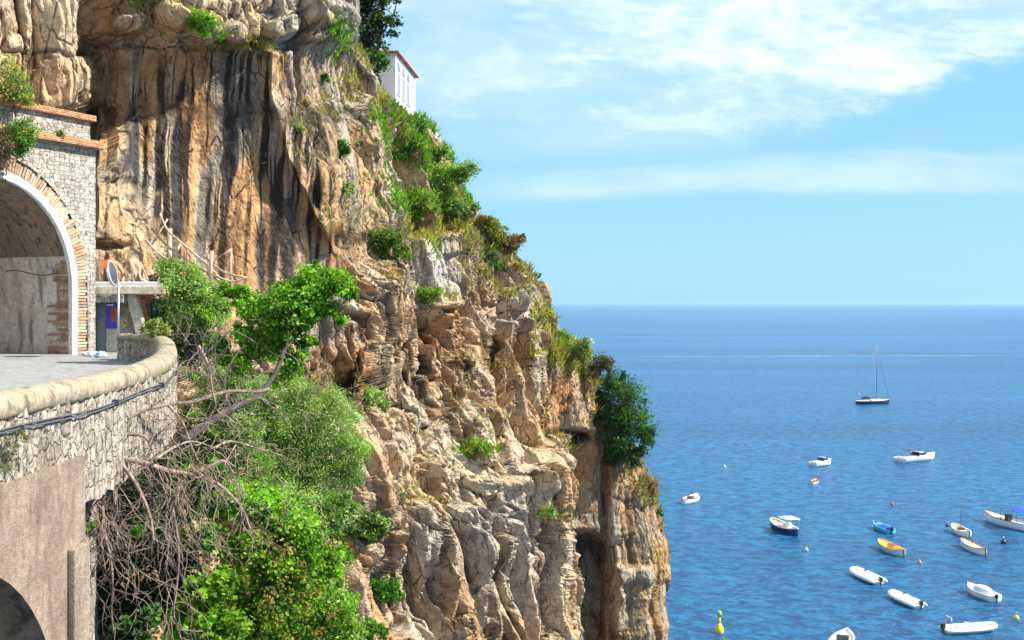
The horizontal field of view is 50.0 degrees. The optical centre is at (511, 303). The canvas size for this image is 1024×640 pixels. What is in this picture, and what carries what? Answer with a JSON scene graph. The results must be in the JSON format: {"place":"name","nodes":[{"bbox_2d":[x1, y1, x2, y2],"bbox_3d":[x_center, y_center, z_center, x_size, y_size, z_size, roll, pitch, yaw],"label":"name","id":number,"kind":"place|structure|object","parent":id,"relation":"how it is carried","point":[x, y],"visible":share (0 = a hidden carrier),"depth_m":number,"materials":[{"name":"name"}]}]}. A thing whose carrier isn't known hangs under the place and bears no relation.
{"place":"outdoors","nodes":[
{"label":"outdoors","id":0,"kind":"place"},
{"bbox_2d":[0,455,89,639],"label":"viaduct","id":1,"kind":"object","parent":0,"point":[44,570],"visible":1,"depth_m":13.08,"materials":[{"name":"concrete"}]},
{"bbox_2d":[0,352,139,390],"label":"road","id":2,"kind":"structure","parent":0,"point":[17,370],"depth_m":33.03,"materials":[{"name":"grey asphalt"}]},
{"bbox_2d":[0,97,106,353],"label":"tunnel portal","id":3,"kind":"object","parent":2,"relation":"on","point":[43,309],"visible":0.97,"depth_m":41.15,"materials":[{"name":"stone"}]},
{"bbox_2d":[0,122,19,187],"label":"shrub","id":4,"kind":"object","parent":3,"relation":"hanging from","point":[6,150],"visible":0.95,"depth_m":37.26,"materials":[{"name":"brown plant"}]},
{"bbox_2d":[0,52,40,116],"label":"hanging shrub","id":5,"kind":"object","parent":3,"relation":"on","point":[17,93],"visible":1,"depth_m":38.04,"materials":[{"name":"green plant"}]},
{"bbox_2d":[3,113,41,161],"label":"hanging vine","id":6,"kind":"object","parent":3,"relation":"hanging from","point":[24,142],"visible":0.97,"depth_m":37.58,"materials":[{"name":"green plant"}]},
{"bbox_2d":[53,128,66,143],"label":"fern","id":7,"kind":"object","parent":3,"relation":"on","point":[59,131],"visible":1,"depth_m":40.12,"materials":[{"name":"green plant"}]},
{"bbox_2d":[0,333,177,639],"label":"parapet wall","id":8,"kind":"structure","parent":2,"relation":"on","point":[99,439],"depth_m":15.19,"materials":[{"name":"stone"}]},
{"bbox_2d":[0,427,30,473],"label":"wall weed","id":9,"kind":"object","parent":8,"relation":"attached to","point":[16,434],"depth_m":12.05,"materials":[{"name":"green plant"}]},
{"bbox_2d":[0,356,180,434],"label":"cable","id":10,"kind":"object","parent":8,"relation":"attached to","point":[115,402],"visible":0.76,"depth_m":14.47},
{"bbox_2d":[85,504,147,575],"bbox_3d":[-6.376,3.805,17.451,1.247,1.261,0.414,0,0,0],"label":"ivy plant","id":11,"kind":"object","parent":8,"relation":"attached to","point":[135,532],"visible":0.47,"depth_m":17.36,"materials":[{"name":"green plant"}]},
{"bbox_2d":[108,602,164,639],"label":"ivy plant","id":12,"kind":"object","parent":8,"relation":"attached to","point":[140,621],"visible":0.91,"depth_m":21.83,"materials":[{"name":"green plant"}]},
{"bbox_2d":[136,447,230,554],"bbox_3d":[-6.103,3.686,20.432,1.657,2.060,1.107,0,0,-22],"label":"ivy plant","id":13,"kind":"object","parent":8,"relation":"attached to","point":[217,527],"visible":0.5,"depth_m":20.38,"materials":[{"name":"green plant"}]},
{"bbox_2d":[152,563,254,639],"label":"creeper","id":14,"kind":"object","parent":8,"relation":"hanging from","point":[216,590],"visible":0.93,"depth_m":20.82,"materials":[{"name":"green plant"}]},
{"bbox_2d":[86,351,96,356],"bbox_3d":[-15.010,1.833,39.283,0.505,0.292,0.417,0,0,0],"label":"plastic bag","id":15,"kind":"object","parent":2,"relation":"on","point":[89,353],"visible":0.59,"depth_m":39.17,"materials":[{"name":"white plastic"}]},
{"bbox_2d":[92,351,107,357],"bbox_3d":[-14.457,1.799,38.591,0.525,0.282,0.398,0,0,0],"label":"plastic bag","id":16,"kind":"object","parent":2,"relation":"on","point":[100,354],"visible":0.98,"depth_m":38.48,"materials":[{"name":"plastic"}]},
{"bbox_2d":[101,259,119,334],"bbox_3d":[-14.180,0.163,38.878,0.535,3.474,0.953,0,0,0],"label":"traffic mirror","id":17,"kind":"object","parent":2,"relation":"on","point":[111,270],"visible":0.98,"depth_m":38.85,"materials":[{"name":"metal"}]},
{"bbox_2d":[79,279,173,351],"bbox_3d":[-15.025,0.725,43.725,3.350,3.350,3.350,0,0,0],"label":"roadside kiosk","id":18,"kind":"object","parent":2,"relation":"on","point":[131,314],"visible":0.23,"depth_m":42.60,"materials":[{"name":"concrete"}]},
{"bbox_2d":[97,303,105,351],"bbox_3d":[-15.980,0.900,42.730,0.360,2.000,0.060,0,0,0],"label":"door","id":19,"kind":"structure","parent":18,"relation":"in","point":[101,307],"depth_m":42.70,"materials":[{"name":"grey paint"}]},
{"bbox_2d":[151,302,159,326],"bbox_3d":[-14.220,0.475,43.845,0.400,1.050,0.090,0,0,0],"label":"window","id":20,"kind":"structure","parent":18,"relation":"in","point":[152,303],"depth_m":43.84,"materials":[{"name":"teal plastic"}]},
{"bbox_2d":[0,0,670,639],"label":"cliff","id":21,"kind":"structure","parent":0,"point":[180,134],"depth_m":57.83,"materials":[{"name":"beige stone"}]},
{"bbox_2d":[131,260,148,280],"bbox_3d":[-15.834,-1.514,46.256,0.595,1.198,1.371,0,0,-39],"label":"leaning plank","id":22,"kind":"object","parent":21,"relation":"on","point":[140,277],"visible":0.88,"depth_m":46.02,"materials":[{"name":"brown wood"}]},
{"bbox_2d":[127,0,158,7],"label":"green bush","id":23,"kind":"object","parent":21,"relation":"on","point":[133,3],"visible":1,"depth_m":51.76,"materials":[{"name":"green plant"}]},
{"bbox_2d":[96,476,207,637],"bbox_3d":[-8.509,5.869,25.448,3.395,3.923,2.515,0,0,0],"label":"bush","id":24,"kind":"object","parent":21,"relation":"on","point":[125,605],"visible":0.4,"depth_m":25.18,"materials":[{"name":"brown plant"}]},
{"bbox_2d":[138,317,172,338],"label":"yellow bush","id":25,"kind":"object","parent":21,"relation":"on","point":[161,326],"visible":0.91,"depth_m":33.88,"materials":[{"name":"green plant"}]},
{"bbox_2d":[144,254,234,380],"bbox_3d":[-10.606,0.563,35.990,2.945,4.313,4.639,0,0,-16],"label":"feathery shrub","id":26,"kind":"object","parent":21,"relation":"on","point":[194,294],"visible":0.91,"depth_m":34.71,"materials":[{"name":"green plant"}]},
{"bbox_2d":[145,213,246,300],"bbox_3d":[-13.260,-1.956,46.392,4.596,3.730,0.744,0,0,13],"label":"rockfall fence","id":27,"kind":"object","parent":21,"relation":"on","point":[209,264],"visible":0.73,"depth_m":46.43,"materials":[{"name":"brown wood"}]},
{"bbox_2d":[181,6,229,40],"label":"green bush","id":28,"kind":"object","parent":21,"relation":"on","point":[204,32],"visible":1,"depth_m":51.87,"materials":[{"name":"green plant"}]},
{"bbox_2d":[85,307,335,639],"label":"dead bush","id":29,"kind":"object","parent":21,"relation":"on","point":[194,474],"visible":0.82,"depth_m":17.09,"materials":[{"name":"brown plant"}]},
{"bbox_2d":[214,40,230,50],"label":"green bush","id":30,"kind":"object","parent":21,"relation":"on","point":[224,44],"visible":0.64,"depth_m":54.62,"materials":[{"name":"green plant"}]},
{"bbox_2d":[173,360,273,465],"bbox_3d":[-7.029,3.009,26.469,2.588,3.265,1.482,0,0,0],"label":"soft shrub","id":31,"kind":"object","parent":21,"relation":"on","point":[241,383],"visible":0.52,"depth_m":26.31,"materials":[{"name":"green plant"}]},
{"bbox_2d":[178,259,360,445],"bbox_3d":[-6.562,0.875,25.409,3.515,3.975,6.020,0,0,30],"label":"fig tree","id":32,"kind":"object","parent":21,"relation":"on","point":[299,303],"visible":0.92,"depth_m":26.77,"materials":[{"name":"green plant"}]},
{"bbox_2d":[191,396,366,537],"bbox_3d":[-5.820,3.949,27.037,4.530,3.755,2.037,0,0,0],"label":"soft shrub","id":33,"kind":"object","parent":21,"relation":"on","point":[339,517],"visible":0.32,"depth_m":26.81,"materials":[{"name":"green plant"}]},
{"bbox_2d":[203,473,359,639],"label":"creeper","id":34,"kind":"object","parent":21,"relation":"attached to","point":[277,597],"visible":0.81,"depth_m":24.05,"materials":[{"name":"green plant"}]},
{"bbox_2d":[294,124,305,131],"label":"green bush","id":35,"kind":"object","parent":21,"relation":"on","point":[299,128],"visible":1,"depth_m":56.27,"materials":[{"name":"green plant"}]},
{"bbox_2d":[245,371,377,500],"bbox_3d":[-5.819,3.830,29.359,4.349,4.076,2.752,0,0,0],"label":"soft shrub","id":36,"kind":"object","parent":21,"relation":"on","point":[317,428],"visible":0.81,"depth_m":29.18,"materials":[{"name":"green plant"}]},
{"bbox_2d":[320,72,330,82],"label":"green bush","id":37,"kind":"object","parent":21,"relation":"on","point":[324,76],"visible":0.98,"depth_m":61.14,"materials":[{"name":"green plant"}]},
{"bbox_2d":[293,506,369,639],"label":"creeper","id":38,"kind":"object","parent":21,"relation":"attached to","point":[338,596],"visible":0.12,"depth_m":32.97,"materials":[{"name":"green plant"}]},
{"bbox_2d":[337,139,352,156],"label":"green bush","id":39,"kind":"object","parent":21,"relation":"on","point":[344,148],"visible":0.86,"depth_m":61.04,"materials":[{"name":"green plant"}]},
{"bbox_2d":[342,181,355,195],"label":"green bush","id":40,"kind":"object","parent":21,"relation":"on","point":[348,187],"visible":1,"depth_m":60.32,"materials":[{"name":"green plant"}]},
{"bbox_2d":[346,507,394,544],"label":"pine bush","id":41,"kind":"object","parent":21,"relation":"on","point":[375,524],"visible":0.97,"depth_m":49.55,"materials":[{"name":"green plant"}]},
{"bbox_2d":[83,0,666,560],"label":"grass","id":42,"kind":"structure","parent":21,"relation":"on","point":[559,352],"depth_m":79.24,"materials":[{"name":"green plant"}]},
{"bbox_2d":[360,612,391,639],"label":"green bush","id":43,"kind":"object","parent":21,"relation":"on","point":[374,628],"visible":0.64,"depth_m":46.80,"materials":[{"name":"green plant"}]},
{"bbox_2d":[361,44,391,88],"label":"evergreen shrub","id":44,"kind":"object","parent":21,"relation":"on","point":[383,62],"visible":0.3,"depth_m":83.56,"materials":[{"name":"green plant"}]},
{"bbox_2d":[361,383,392,415],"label":"green bush","id":45,"kind":"object","parent":21,"relation":"on","point":[370,393],"visible":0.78,"depth_m":57.88,"materials":[{"name":"green plant"}]},
{"bbox_2d":[357,0,403,53],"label":"ridge tree","id":46,"kind":"object","parent":21,"relation":"on","point":[376,18],"visible":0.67,"depth_m":85.55,"materials":[{"name":"green plant"}]},
{"bbox_2d":[369,574,407,605],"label":"green bush","id":47,"kind":"object","parent":21,"relation":"on","point":[382,591],"visible":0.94,"depth_m":50.52,"materials":[{"name":"green plant"}]},
{"bbox_2d":[366,223,413,263],"bbox_3d":[-7.124,-3.468,63.763,2.987,2.394,2.042,0,0,0],"label":"green bush","id":48,"kind":"object","parent":21,"relation":"on","point":[389,240],"visible":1,"depth_m":63.52,"materials":[{"name":"green plant"}]},
{"bbox_2d":[376,50,418,114],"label":"house","id":49,"kind":"structure","parent":21,"relation":"on","point":[399,79],"depth_m":97.07,"materials":[{"name":"white paint"}]},
{"bbox_2d":[397,63,400,98],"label":"window","id":50,"kind":"structure","parent":49,"relation":"in","point":[398,68],"depth_m":96.57,"materials":[{"name":"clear glass"}]},
{"bbox_2d":[402,69,405,103],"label":"window","id":51,"kind":"structure","parent":49,"relation":"in","point":[403,81],"depth_m":99.08,"materials":[{"name":"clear glass"}]},
{"bbox_2d":[407,74,410,107],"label":"window","id":52,"kind":"structure","parent":49,"relation":"in","point":[407,74],"depth_m":101.25,"materials":[{"name":"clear glass"}]},
{"bbox_2d":[392,138,416,162],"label":"green bush","id":53,"kind":"object","parent":21,"relation":"on","point":[401,153],"visible":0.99,"depth_m":79.93,"materials":[{"name":"green plant"}]},
{"bbox_2d":[411,116,430,133],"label":"green bush","id":54,"kind":"object","parent":21,"relation":"on","point":[423,127],"visible":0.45,"depth_m":85.89,"materials":[{"name":"green plant"}]},
{"bbox_2d":[403,182,446,223],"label":"green bush","id":55,"kind":"object","parent":21,"relation":"on","point":[419,201],"visible":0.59,"depth_m":79.70,"materials":[{"name":"green plant"}]},
{"bbox_2d":[414,286,445,303],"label":"green bush","id":56,"kind":"object","parent":21,"relation":"on","point":[434,293],"visible":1,"depth_m":74.63,"materials":[{"name":"green plant"}]},
{"bbox_2d":[431,143,450,162],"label":"green bush","id":57,"kind":"object","parent":21,"relation":"on","point":[441,152],"visible":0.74,"depth_m":86.89,"materials":[{"name":"green plant"}]},
{"bbox_2d":[428,154,482,193],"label":"green bush","id":58,"kind":"object","parent":21,"relation":"on","point":[460,174],"visible":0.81,"depth_m":85.38,"materials":[{"name":"green plant"}]},
{"bbox_2d":[438,193,480,218],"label":"green bush","id":59,"kind":"object","parent":21,"relation":"on","point":[458,208],"visible":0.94,"depth_m":86.15,"materials":[{"name":"green plant"}]},
{"bbox_2d":[464,442,484,456],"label":"green bush","id":60,"kind":"object","parent":21,"relation":"on","point":[473,450],"visible":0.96,"depth_m":65.76,"materials":[{"name":"green plant"}]},
{"bbox_2d":[472,211,493,228],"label":"rust bush","id":61,"kind":"object","parent":21,"relation":"on","point":[481,218],"visible":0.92,"depth_m":92.60,"materials":[{"name":"brown plant"}]},
{"bbox_2d":[473,215,509,246],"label":"green bush","id":62,"kind":"object","parent":21,"relation":"on","point":[494,231],"visible":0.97,"depth_m":92.95,"materials":[{"name":"green plant"}]},
{"bbox_2d":[484,247,504,273],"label":"green bush","id":63,"kind":"object","parent":21,"relation":"on","point":[490,259],"visible":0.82,"depth_m":92.34,"materials":[{"name":"green plant"}]},
{"bbox_2d":[496,233,526,252],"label":"rust bush","id":64,"kind":"object","parent":21,"relation":"on","point":[515,241],"visible":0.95,"depth_m":94.31,"materials":[{"name":"brown plant"}]},
{"bbox_2d":[534,506,557,519],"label":"green bush","id":65,"kind":"object","parent":21,"relation":"on","point":[547,513],"visible":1,"depth_m":77.89,"materials":[{"name":"green plant"}]},
{"bbox_2d":[545,307,554,318],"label":"yellow bush","id":66,"kind":"object","parent":21,"relation":"on","point":[550,316],"visible":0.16,"depth_m":95.47,"materials":[{"name":"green plant"}]},
{"bbox_2d":[554,328,571,344],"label":"green bush","id":67,"kind":"object","parent":21,"relation":"on","point":[562,332],"visible":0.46,"depth_m":96.44,"materials":[{"name":"green plant"}]},
{"bbox_2d":[566,336,595,367],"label":"yellow bush","id":68,"kind":"object","parent":21,"relation":"on","point":[584,349],"visible":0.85,"depth_m":96.57,"materials":[{"name":"green plant"}]},
{"bbox_2d":[581,351,617,378],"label":"brown bush","id":69,"kind":"object","parent":21,"relation":"on","point":[604,363],"visible":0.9,"depth_m":99.31,"materials":[{"name":"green plant"}]},
{"bbox_2d":[602,446,634,467],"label":"dark bush","id":70,"kind":"object","parent":21,"relation":"on","point":[613,462],"visible":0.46,"depth_m":103.28,"materials":[{"name":"green plant"}]},
{"bbox_2d":[587,366,661,468],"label":"seaward bush","id":71,"kind":"object","parent":21,"relation":"on","point":[621,424],"visible":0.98,"depth_m":102.29,"materials":[{"name":"green plant"}]},
{"bbox_2d":[642,474,661,495],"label":"rust bush","id":72,"kind":"object","parent":21,"relation":"on","point":[654,483],"visible":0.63,"depth_m":106.10,"materials":[{"name":"brown plant"}]},
{"bbox_2d":[656,508,664,517],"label":"green bush","id":73,"kind":"object","parent":21,"relation":"on","point":[659,511],"visible":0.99,"depth_m":108.83,"materials":[{"name":"green plant"}]},
{"bbox_2d":[359,0,1023,303],"label":"sky","id":74,"kind":"structure","parent":0,"point":[641,151],"materials":[{"name":"blue"}]},
{"bbox_2d":[551,304,1023,639],"bbox_3d":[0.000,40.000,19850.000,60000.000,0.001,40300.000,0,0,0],"label":"sea","id":75,"kind":"structure","parent":0,"point":[758,400],"depth_m":286.69,"materials":[{"name":"liquid"}]},
{"bbox_2d":[681,492,699,503],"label":"open boat","id":76,"kind":"object","parent":75,"relation":"on","point":[691,498],"visible":1,"depth_m":220.60,"materials":[{"name":"white wood"}]},
{"bbox_2d":[715,611,723,633],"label":"channel buoy","id":77,"kind":"object","parent":75,"relation":"on","point":[719,628],"visible":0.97,"depth_m":133.22,"materials":[{"name":"yellow paint"}]},
{"bbox_2d":[770,516,798,535],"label":"canopy boat","id":78,"kind":"object","parent":75,"relation":"on","point":[781,526],"visible":0.98,"depth_m":191.09,"materials":[{"name":"blue paint"}]},
{"bbox_2d":[810,478,819,484],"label":"rowing boat","id":79,"kind":"object","parent":75,"relation":"on","point":[813,481],"visible":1,"depth_m":243.16,"materials":[{"name":"white wood"}]},
{"bbox_2d":[809,456,830,466],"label":"motor cruiser","id":80,"kind":"object","parent":75,"relation":"on","point":[823,461],"visible":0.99,"depth_m":270.01,"materials":[{"name":"white paint"}]},
{"bbox_2d":[829,628,854,639],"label":"white boat","id":81,"kind":"object","parent":75,"relation":"on","point":[845,634],"visible":1,"depth_m":128.79,"materials":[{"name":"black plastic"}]},
{"bbox_2d":[849,566,887,584],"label":"inflatable boat","id":82,"kind":"object","parent":75,"relation":"on","point":[866,575],"visible":0.94,"depth_m":158.38,"materials":[{"name":"grey rubber"}]},
{"bbox_2d":[855,343,889,403],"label":"sailing boat","id":83,"kind":"object","parent":75,"relation":"on","point":[877,401],"visible":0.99,"depth_m":436.78,"materials":[{"name":"blue paint"}]},
{"bbox_2d":[873,520,895,534],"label":"open boat","id":84,"kind":"object","parent":75,"relation":"on","point":[882,527],"visible":0.98,"depth_m":191.84,"materials":[{"name":"teal paint"}]},
{"bbox_2d":[878,538,905,557],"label":"open boat","id":85,"kind":"object","parent":75,"relation":"on","point":[884,545],"visible":1,"depth_m":175.44,"materials":[{"name":"yellow paint"}]},
{"bbox_2d":[888,589,927,609],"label":"inflatable boat","id":86,"kind":"object","parent":75,"relation":"on","point":[905,598],"visible":0.97,"depth_m":145.80,"materials":[{"name":"grey rubber"}]},
{"bbox_2d":[893,448,934,462],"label":"motor cruiser","id":87,"kind":"object","parent":75,"relation":"on","point":[915,456],"visible":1,"depth_m":277.67,"materials":[{"name":"white paint"}]},
{"bbox_2d":[951,523,971,537],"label":"open boat","id":88,"kind":"object","parent":75,"relation":"on","point":[959,530],"visible":0.98,"depth_m":189.87,"materials":[{"name":"white wood"}]},
{"bbox_2d":[939,615,997,633],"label":"inflatable boat","id":89,"kind":"object","parent":75,"relation":"on","point":[970,627],"visible":0.93,"depth_m":133.23,"materials":[{"name":"grey rubber"}]},
{"bbox_2d":[960,537,986,555],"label":"open boat","id":90,"kind":"object","parent":75,"relation":"on","point":[971,546],"visible":0.99,"depth_m":177.22,"materials":[{"name":"white wood"}]},
{"bbox_2d":[967,582,1001,602],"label":"covered boat","id":91,"kind":"object","parent":75,"relation":"on","point":[984,592],"visible":0.95,"depth_m":148.36,"materials":[{"name":"white plastic"}]},
{"bbox_2d":[984,507,1023,530],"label":"motor launch","id":92,"kind":"object","parent":75,"relation":"on","point":[1008,520],"visible":0.99,"depth_m":196.88,"materials":[{"name":"white wood"}]}
]}

